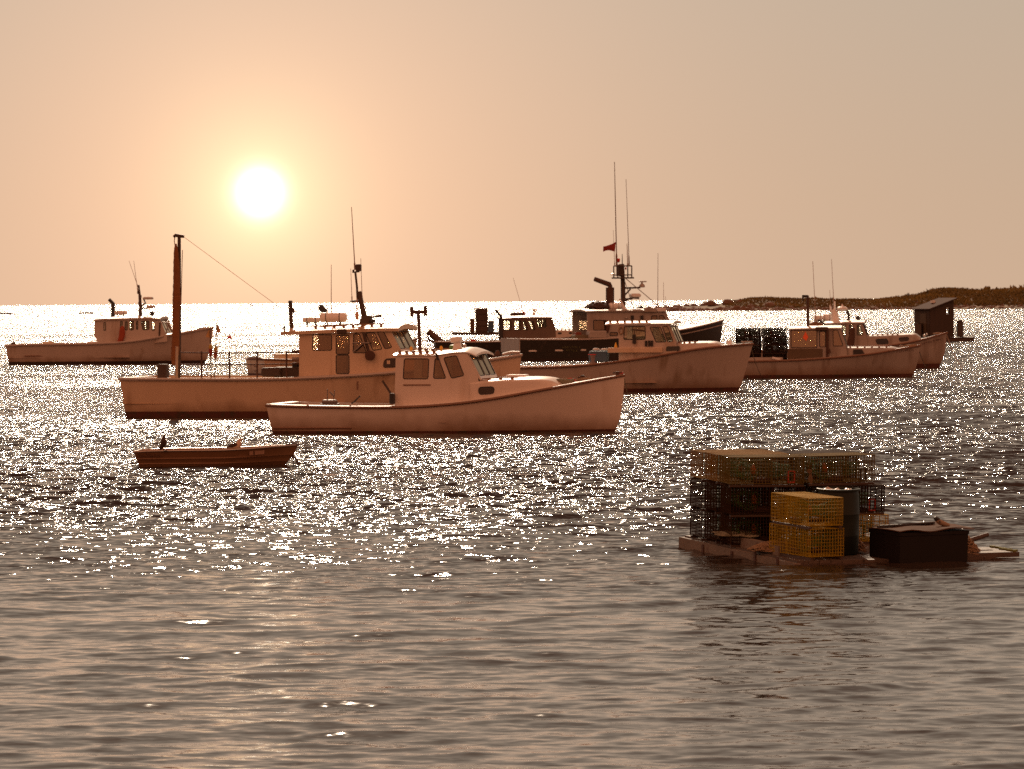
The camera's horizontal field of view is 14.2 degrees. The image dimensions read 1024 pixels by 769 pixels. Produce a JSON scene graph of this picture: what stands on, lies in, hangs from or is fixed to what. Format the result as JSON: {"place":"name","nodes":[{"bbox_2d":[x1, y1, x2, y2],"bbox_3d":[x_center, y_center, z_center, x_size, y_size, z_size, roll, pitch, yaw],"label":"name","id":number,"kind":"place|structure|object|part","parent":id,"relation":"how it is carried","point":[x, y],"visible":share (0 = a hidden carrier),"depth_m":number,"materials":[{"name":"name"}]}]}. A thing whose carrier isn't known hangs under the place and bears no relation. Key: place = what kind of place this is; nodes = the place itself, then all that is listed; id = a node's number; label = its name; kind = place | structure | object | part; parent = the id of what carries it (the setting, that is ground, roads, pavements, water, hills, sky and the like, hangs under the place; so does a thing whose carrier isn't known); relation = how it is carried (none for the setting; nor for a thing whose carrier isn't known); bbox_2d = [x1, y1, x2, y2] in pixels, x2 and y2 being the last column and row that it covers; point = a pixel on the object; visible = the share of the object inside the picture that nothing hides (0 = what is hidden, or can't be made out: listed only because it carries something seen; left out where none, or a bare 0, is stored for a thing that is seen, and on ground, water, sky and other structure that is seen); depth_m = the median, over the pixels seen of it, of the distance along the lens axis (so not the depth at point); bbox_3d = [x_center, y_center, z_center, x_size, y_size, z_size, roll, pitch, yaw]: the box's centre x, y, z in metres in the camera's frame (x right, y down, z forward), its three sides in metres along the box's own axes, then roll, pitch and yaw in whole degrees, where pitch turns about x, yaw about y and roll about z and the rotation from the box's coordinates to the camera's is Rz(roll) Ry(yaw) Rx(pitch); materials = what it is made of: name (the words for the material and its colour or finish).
{"place":"outdoors","nodes":[
{"label":"outdoors","id":0,"kind":"place"},
{"bbox_2d":[0,300,1023,768],"bbox_3d":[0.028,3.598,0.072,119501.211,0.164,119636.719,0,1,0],"label":"water","id":1,"kind":"structure","parent":0,"point":[526,600],"depth_m":52.09,"materials":[{"name":"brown liquid"}]},
{"bbox_2d":[78,312,94,313],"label":"half tide ledge","id":2,"kind":"object","parent":1,"relation":"in","point":[86,313],"visible":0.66,"depth_m":1630.43,"materials":[{"name":"brown stone"}]},
{"bbox_2d":[5,262,217,364],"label":"lobster boat","id":3,"kind":"object","parent":1,"relation":"on","point":[139,344],"visible":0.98,"depth_m":248.61,"materials":[{"name":"white paint"}]},
{"bbox_2d":[117,326,124,341],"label":"oilskin coat","id":4,"kind":"object","parent":3,"relation":"hanging from","point":[121,337],"visible":1,"depth_m":248.39,"materials":[{"name":"brown fabric"}]},
{"bbox_2d":[132,442,301,466],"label":"dinghy","id":5,"kind":"object","parent":1,"relation":"on","point":[269,454],"visible":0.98,"depth_m":91.09,"materials":[{"name":"wood"}]},
{"bbox_2d":[160,434,166,449],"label":"cormorant","id":6,"kind":"object","parent":5,"relation":"in","point":[163,442],"visible":1,"depth_m":91.06,"materials":[{"name":"brown"}]},
{"bbox_2d":[226,438,243,448],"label":"gull","id":7,"kind":"object","parent":5,"relation":"on","point":[237,444],"visible":1,"depth_m":91.26,"materials":[{"name":"beige"}]},
{"bbox_2d":[118,207,522,417],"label":"lobster boat","id":8,"kind":"object","parent":1,"relation":"on","point":[355,362],"visible":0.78,"depth_m":129.98,"materials":[{"name":"beige paint"}]},
{"bbox_2d":[206,329,211,376],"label":"marker buoy","id":9,"kind":"object","parent":8,"relation":"attached to","point":[210,345],"visible":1,"depth_m":130.37,"materials":[{"name":"plastic"}]},
{"bbox_2d":[214,322,219,377],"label":"marker buoy","id":10,"kind":"object","parent":8,"relation":"attached to","point":[215,347],"visible":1,"depth_m":130.74,"materials":[{"name":"white plastic"}]},
{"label":"window","id":11,"kind":"part","parent":8,"relation":"part of","materials":[{"name":"clear glass"}]},
{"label":"window","id":12,"kind":"part","parent":8,"relation":"part of","materials":[{"name":"clear glass"}]},
{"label":"window","id":13,"kind":"part","parent":8,"relation":"part of","materials":[{"name":"black rubber"}]},
{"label":"window","id":14,"kind":"part","parent":8,"relation":"part of","materials":[{"name":"clear glass"}]},
{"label":"window","id":15,"kind":"part","parent":8,"relation":"part of","materials":[{"name":"clear glass"}]},
{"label":"window","id":16,"kind":"part","parent":8,"relation":"part of","materials":[{"name":"clear glass"}]},
{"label":"window","id":17,"kind":"part","parent":8,"relation":"part of","materials":[{"name":"clear glass"}]},
{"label":"window","id":18,"kind":"part","parent":8,"relation":"part of","materials":[{"name":"clear glass"}]},
{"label":"window","id":19,"kind":"part","parent":8,"relation":"part of","materials":[{"name":"clear glass"}]},
{"bbox_2d":[245,338,417,375],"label":"lobster boat","id":20,"kind":"object","parent":1,"relation":"on","point":[277,358],"visible":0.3,"depth_m":206.02,"materials":[{"name":"beige paint"}]},
{"bbox_2d":[265,306,638,433],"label":"lobster boat","id":21,"kind":"object","parent":1,"relation":"on","point":[456,388],"visible":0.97,"depth_m":113.04,"materials":[{"name":"white paint"}]},
{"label":"window","id":22,"kind":"part","parent":21,"relation":"part of","materials":[{"name":"clear glass"}]},
{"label":"window","id":23,"kind":"part","parent":21,"relation":"part of","materials":[{"name":"glass"}]},
{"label":"window","id":24,"kind":"part","parent":21,"relation":"part of","materials":[{"name":"glass"}]},
{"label":"window","id":25,"kind":"part","parent":21,"relation":"part of","materials":[{"name":"clear glass"}]},
{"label":"window","id":26,"kind":"part","parent":21,"relation":"part of","materials":[{"name":"clear glass"}]},
{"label":"window","id":27,"kind":"part","parent":21,"relation":"part of","materials":[{"name":"clear glass"}]},
{"bbox_2d":[557,378,573,383],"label":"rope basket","id":28,"kind":"object","parent":21,"relation":"on","point":[564,380],"visible":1,"depth_m":113.18,"materials":[{"name":"brown fabric"}]},
{"bbox_2d":[452,332,498,334],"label":"float platform","id":29,"kind":"structure","parent":1,"relation":"on","point":[475,333],"depth_m":448.35,"materials":[{"name":"brown wood"}]},
{"bbox_2d":[470,319,474,331],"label":"stacked bin","id":30,"kind":"object","parent":29,"relation":"on","point":[472,327],"visible":1,"depth_m":449.23,"materials":[{"name":"brown plastic"}]},
{"bbox_2d":[475,308,487,331],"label":"stacked bin","id":31,"kind":"object","parent":29,"relation":"on","point":[481,317],"visible":1,"depth_m":449.22,"materials":[{"name":"brown plastic"}]},
{"bbox_2d":[488,321,493,331],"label":"stacked bin","id":32,"kind":"object","parent":29,"relation":"on","point":[490,326],"visible":1,"depth_m":449.23,"materials":[{"name":"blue plastic"}]},
{"bbox_2d":[425,278,571,356],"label":"lobster boat","id":33,"kind":"object","parent":1,"relation":"on","point":[546,328],"visible":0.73,"depth_m":266.41,"materials":[{"name":"green paint"}]},
{"bbox_2d":[501,162,723,360],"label":"lobster boat","id":34,"kind":"object","parent":1,"relation":"on","point":[591,330],"visible":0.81,"depth_m":249.52,"materials":[{"name":"black paint"}]},
{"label":"window","id":35,"kind":"part","parent":34,"relation":"part of","materials":[{"name":"glass"}]},
{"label":"window","id":36,"kind":"part","parent":34,"relation":"part of","materials":[{"name":"black glass"}]},
{"bbox_2d":[603,242,615,251],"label":"flag","id":37,"kind":"object","parent":34,"relation":"attached to","point":[610,247],"visible":1,"depth_m":250.71,"materials":[{"name":"red fabric"}]},
{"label":"window","id":38,"kind":"part","parent":34,"relation":"part of","materials":[{"name":"glass"}]},
{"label":"window","id":39,"kind":"part","parent":34,"relation":"part of","materials":[{"name":"brown glass"}]},
{"bbox_2d":[520,320,762,391],"bbox_3d":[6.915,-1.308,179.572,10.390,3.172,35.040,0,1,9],"label":"lobster boat","id":40,"kind":"object","parent":1,"relation":"on","point":[653,361],"visible":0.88,"depth_m":162.62,"materials":[{"name":"white paint"}]},
{"bbox_2d":[588,354,596,363],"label":"bucket","id":41,"kind":"object","parent":40,"relation":"on","point":[592,356],"visible":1,"depth_m":162.78,"materials":[{"name":"grey"}]},
{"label":"window","id":42,"kind":"part","parent":40,"relation":"part of","materials":[{"name":"black rubber"}]},
{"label":"window","id":43,"kind":"part","parent":40,"relation":"part of","materials":[{"name":"brown glass"}]},
{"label":"window","id":44,"kind":"part","parent":40,"relation":"part of","materials":[{"name":"brown glass"}]},
{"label":"window","id":45,"kind":"part","parent":40,"relation":"part of","materials":[{"name":"brown glass"}]},
{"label":"window","id":46,"kind":"part","parent":40,"relation":"part of","materials":[{"name":"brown glass"}]},
{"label":"window","id":47,"kind":"part","parent":40,"relation":"part of","materials":[{"name":"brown glass"}]},
{"bbox_2d":[743,271,928,377],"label":"lobster boat","id":48,"kind":"object","parent":1,"relation":"on","point":[819,349],"visible":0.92,"depth_m":188.73,"materials":[{"name":"white paint"}]},
{"bbox_2d":[750,352,760,356],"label":"heaped trap","id":49,"kind":"object","parent":48,"relation":"on","point":[758,354],"visible":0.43,"depth_m":189.29,"materials":[{"name":"grey metal"}]},
{"bbox_2d":[751,344,760,353],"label":"heaped trap","id":50,"kind":"object","parent":49,"relation":"on","point":[756,349],"visible":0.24,"depth_m":189.79,"materials":[{"name":"grey metal"}]},
{"bbox_2d":[736,336,759,345],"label":"heaped trap","id":51,"kind":"object","parent":50,"relation":"on","point":[755,340],"visible":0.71,"depth_m":189.30,"materials":[{"name":"grey metal"}]},
{"bbox_2d":[735,328,759,336],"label":"heaped trap","id":52,"kind":"object","parent":51,"relation":"on","point":[749,332],"visible":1,"depth_m":189.31,"materials":[{"name":"grey metal"}]},
{"bbox_2d":[765,352,786,359],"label":"heaped trap","id":53,"kind":"object","parent":48,"relation":"on","point":[784,355],"visible":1,"depth_m":189.21,"materials":[{"name":"grey metal"}]},
{"bbox_2d":[763,344,786,353],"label":"heaped trap","id":54,"kind":"object","parent":53,"relation":"on","point":[775,348],"visible":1,"depth_m":189.19,"materials":[{"name":"grey metal"}]},
{"bbox_2d":[762,336,785,345],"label":"heaped trap","id":55,"kind":"object","parent":54,"relation":"on","point":[769,340],"visible":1,"depth_m":189.19,"materials":[{"name":"grey metal"}]},
{"bbox_2d":[761,328,784,336],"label":"heaped trap","id":56,"kind":"object","parent":55,"relation":"on","point":[769,331],"visible":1,"depth_m":189.20,"materials":[{"name":"grey metal"}]},
{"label":"window","id":57,"kind":"part","parent":48,"relation":"part of","materials":[{"name":"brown glass"}]},
{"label":"window","id":58,"kind":"part","parent":48,"relation":"part of","materials":[{"name":"brown glass"}]},
{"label":"window","id":59,"kind":"part","parent":48,"relation":"part of","materials":[{"name":"brown glass"}]},
{"bbox_2d":[679,532,999,564],"bbox_3d":[4.562,2.418,58.250,3.085,0.545,4.360,0,3,-19],"label":"work raft","id":60,"kind":"object","parent":1,"relation":"on","point":[687,542],"visible":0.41,"depth_m":56.89,"materials":[{"name":"brown wood"}]},
{"bbox_2d":[690,508,764,540],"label":"lobster trap","id":61,"kind":"object","parent":60,"relation":"on","point":[698,531],"visible":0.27,"depth_m":59.16,"materials":[{"name":"grey metal"}]},
{"bbox_2d":[690,479,764,510],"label":"lobster trap","id":62,"kind":"object","parent":61,"relation":"on","point":[694,484],"visible":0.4,"depth_m":59.22,"materials":[{"name":"grey metal"}]},
{"bbox_2d":[690,449,773,480],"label":"lobster trap","id":63,"kind":"object","parent":62,"relation":"on","point":[696,469],"visible":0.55,"depth_m":59.13,"materials":[{"name":"green metal"}]},
{"bbox_2d":[711,529,759,537],"bbox_3d":[3.152,2.095,58.202,0.635,0.058,0.988,0,3,-19],"label":"rope pile","id":64,"kind":"object","parent":60,"relation":"on","point":[734,533],"visible":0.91,"depth_m":57.94,"materials":[{"name":"beige fabric"}]},
{"bbox_2d":[704,511,788,543],"bbox_3d":[3.346,2.026,58.785,1.095,0.429,0.545,0,3,-15],"label":"lobster trap","id":65,"kind":"object","parent":60,"relation":"on","point":[711,524],"visible":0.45,"depth_m":58.60,"materials":[{"name":"grey metal"}]},
{"bbox_2d":[705,481,786,513],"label":"lobster trap","id":66,"kind":"object","parent":65,"relation":"on","point":[712,488],"visible":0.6,"depth_m":58.62,"materials":[{"name":"grey metal"}]},
{"bbox_2d":[706,452,789,483],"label":"lobster trap","id":67,"kind":"object","parent":66,"relation":"on","point":[711,465],"visible":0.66,"depth_m":58.67,"materials":[{"name":"green metal"}]},
{"bbox_2d":[720,514,804,546],"bbox_3d":[3.534,2.055,58.232,1.095,0.429,0.545,0,3,-14],"label":"lobster trap","id":68,"kind":"object","parent":60,"relation":"on","point":[727,524],"visible":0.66,"depth_m":58.04,"materials":[{"name":"grey metal"}]},
{"bbox_2d":[720,484,804,516],"bbox_3d":[3.537,1.635,58.211,1.095,0.429,0.545,0,3,-12],"label":"lobster trap","id":69,"kind":"object","parent":68,"relation":"on","point":[764,510],"visible":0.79,"depth_m":58.00,"materials":[{"name":"grey metal"}]},
{"bbox_2d":[720,454,804,486],"bbox_3d":[3.526,1.216,58.195,1.092,0.428,0.542,0,3,-12],"label":"lobster trap","id":70,"kind":"object","parent":69,"relation":"on","point":[766,480],"visible":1,"depth_m":58.04,"materials":[{"name":"brown metal"}]},
{"bbox_2d":[747,539,804,551],"bbox_3d":[3.715,2.227,57.090,0.950,0.150,0.638,0,3,-19],"label":"rope pile","id":71,"kind":"object","parent":60,"relation":"on","point":[763,547],"visible":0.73,"depth_m":56.91,"materials":[{"name":"brown fabric"}]},
{"bbox_2d":[769,523,843,560],"bbox_3d":[4.032,2.142,56.474,0.542,0.428,1.092,-1,3,-27],"label":"lobster trap","id":72,"kind":"object","parent":60,"relation":"on","point":[809,551],"visible":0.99,"depth_m":56.26,"materials":[{"name":"yellow metal"}]},
{"bbox_2d":[771,492,842,529],"bbox_3d":[4.036,1.723,56.453,0.542,0.428,1.092,-1,3,-24],"label":"lobster trap","id":73,"kind":"object","parent":72,"relation":"on","point":[810,520],"visible":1,"depth_m":56.30,"materials":[{"name":"yellow metal"}]},
{"bbox_2d":[791,515,873,538],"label":"lobster trap","id":74,"kind":"object","parent":60,"relation":"on","point":[859,525],"visible":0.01,"depth_m":59.08,"materials":[{"name":"orange metal"}]},
{"bbox_2d":[784,482,866,507],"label":"lobster trap","id":75,"kind":"object","parent":74,"relation":"on","point":[817,493],"visible":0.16,"depth_m":59.13,"materials":[{"name":"grey metal"}]},
{"bbox_2d":[774,450,858,479],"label":"lobster trap","id":76,"kind":"object","parent":75,"relation":"on","point":[815,451],"visible":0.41,"depth_m":59.13,"materials":[{"name":"green metal"}]},
{"bbox_2d":[817,486,859,555],"bbox_3d":[4.497,1.881,56.897,0.604,0.910,0.604,0,3,-19],"label":"barrel","id":77,"kind":"object","parent":60,"relation":"on","point":[851,513],"visible":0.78,"depth_m":56.65,"materials":[{"name":"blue plastic"}]},
{"bbox_2d":[806,513,888,543],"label":"lobster trap","id":78,"kind":"object","parent":60,"relation":"on","point":[865,540],"visible":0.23,"depth_m":58.55,"materials":[{"name":"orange metal"}]},
{"bbox_2d":[800,482,884,514],"bbox_3d":[4.692,1.625,58.623,1.095,0.429,0.545,0,3,-16],"label":"lobster trap","id":79,"kind":"object","parent":78,"relation":"on","point":[870,510],"visible":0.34,"depth_m":58.50,"materials":[{"name":"grey metal"}]},
{"bbox_2d":[790,452,874,485],"bbox_3d":[4.556,1.202,58.660,1.092,0.428,0.542,-1,3,-27],"label":"lobster trap","id":80,"kind":"object","parent":79,"relation":"on","point":[832,478],"visible":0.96,"depth_m":58.55,"materials":[{"name":"green metal"}]},
{"bbox_2d":[806,469,812,484],"bbox_3d":[4.196,1.303,58.145,0.096,0.223,0.051,0,3,-19],"label":"lashing rope","id":81,"kind":"object","parent":80,"relation":"hanging from","point":[810,478],"visible":1,"depth_m":58.14,"materials":[{"name":"brown fabric"}]},
{"bbox_2d":[858,539,866,552],"bbox_3d":[4.761,2.219,57.187,0.241,0.183,0.546,0,3,-19],"label":"rope pile","id":82,"kind":"object","parent":60,"relation":"on","point":[861,547],"visible":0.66,"depth_m":57.02,"materials":[{"name":"brown fabric"}]},
{"bbox_2d":[866,521,973,562],"bbox_3d":[5.593,2.172,56.521,1.200,0.527,0.858,-1,3,-27],"label":"bait bin","id":83,"kind":"object","parent":60,"relation":"on","point":[934,541],"visible":1,"depth_m":56.23,"materials":[{"name":"black plastic"}]},
{"bbox_2d":[933,516,949,525],"bbox_3d":[5.904,1.884,56.656,0.254,0.156,0.103,-1,3,-27],"label":"work glove","id":84,"kind":"object","parent":83,"relation":"on","point":[938,520],"visible":1,"depth_m":56.62,"materials":[{"name":"rubber"}]},
{"bbox_2d":[968,536,980,552],"bbox_3d":[6.225,2.204,56.942,0.497,0.250,0.510,0,3,-19],"label":"rope pile","id":85,"kind":"object","parent":60,"relation":"on","point":[972,546],"visible":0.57,"depth_m":56.84,"materials":[{"name":"orange fabric"}]},
{"bbox_2d":[970,533,988,540],"bbox_3d":[6.289,2.182,57.225,0.950,0.080,0.080,-14,12,-42],"label":"round pole","id":86,"kind":"object","parent":60,"relation":"on","point":[979,537],"visible":0.41,"depth_m":57.40,"materials":[{"name":"brown wood"}]},
{"bbox_2d":[967,545,1018,557],"bbox_3d":[6.376,2.319,57.145,1.085,0.095,0.800,-1,3,-23],"label":"loose plank","id":87,"kind":"object","parent":60,"relation":"on","point":[994,551],"visible":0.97,"depth_m":56.95,"materials":[{"name":"brown wood"}]},
{"bbox_2d":[682,294,1023,310],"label":"peninsula","id":88,"kind":"object","parent":1,"relation":"on","point":[976,307],"visible":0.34,"depth_m":1346.49},
{"bbox_2d":[706,300,714,305],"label":"boulder","id":89,"kind":"object","parent":88,"relation":"on","point":[710,303],"visible":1,"depth_m":1378.88,"materials":[{"name":"stone"}]},
{"bbox_2d":[722,299,732,304],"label":"boulder","id":90,"kind":"object","parent":88,"relation":"on","point":[726,301],"visible":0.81,"depth_m":1378.71,"materials":[{"name":"stone"}]},
{"bbox_2d":[764,302,774,306],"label":"boulder","id":91,"kind":"object","parent":88,"relation":"on","point":[769,304],"visible":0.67,"depth_m":1349.55,"materials":[{"name":"stone"}]},
{"bbox_2d":[644,300,1023,310],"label":"boulders","id":92,"kind":"object","parent":88,"relation":"on","point":[750,307],"visible":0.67,"depth_m":1339.60,"materials":[{"name":"stone"}]},
{"bbox_2d":[725,285,1023,307],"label":"scrub","id":93,"kind":"object","parent":88,"relation":"on","point":[983,298],"visible":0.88,"depth_m":1371.64,"materials":[{"name":"green plant"}]},
{"bbox_2d":[761,259,962,368],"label":"lobster boat","id":94,"kind":"object","parent":1,"relation":"on","point":[932,350],"visible":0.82,"depth_m":212.40,"materials":[{"name":"white paint"}]},
{"bbox_2d":[921,337,974,341],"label":"float platform","id":95,"kind":"structure","parent":1,"relation":"on","point":[951,339],"depth_m":341.19,"materials":[{"name":"brown wood"}]},
{"bbox_2d":[914,323,921,336],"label":"storage crate","id":96,"kind":"object","parent":95,"relation":"on","point":[918,328],"visible":0.84,"depth_m":342.05,"materials":[{"name":"brown wood"}]},
{"bbox_2d":[910,298,957,336],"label":"shack","id":97,"kind":"structure","parent":95,"relation":"on","point":[932,316],"depth_m":342.14,"materials":[{"name":"brown wood"}]},
{"bbox_2d":[920,314,925,336],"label":"door","id":98,"kind":"structure","parent":97,"relation":"in","point":[922,316],"depth_m":342.20,"materials":[{"name":"brown wood"}]},
{"bbox_2d":[956,320,963,336],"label":"storage crate","id":99,"kind":"object","parent":95,"relation":"on","point":[959,328],"visible":1,"depth_m":343.45,"materials":[{"name":"brown wood"}]},
{"bbox_2d":[0,0,1023,305],"label":"sky","id":100,"kind":"structure","parent":0,"point":[473,147],"materials":[{"name":"orange"}]},
{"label":"heaped trap","id":101,"kind":"object","parent":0,"visible":0},
{"bbox_2d":[776,328,786,336],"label":"heaped trap","id":102,"kind":"object","parent":101,"relation":"on","point":[781,330],"visible":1,"depth_m":189.78,"materials":[{"name":"grey metal"}]}
]}

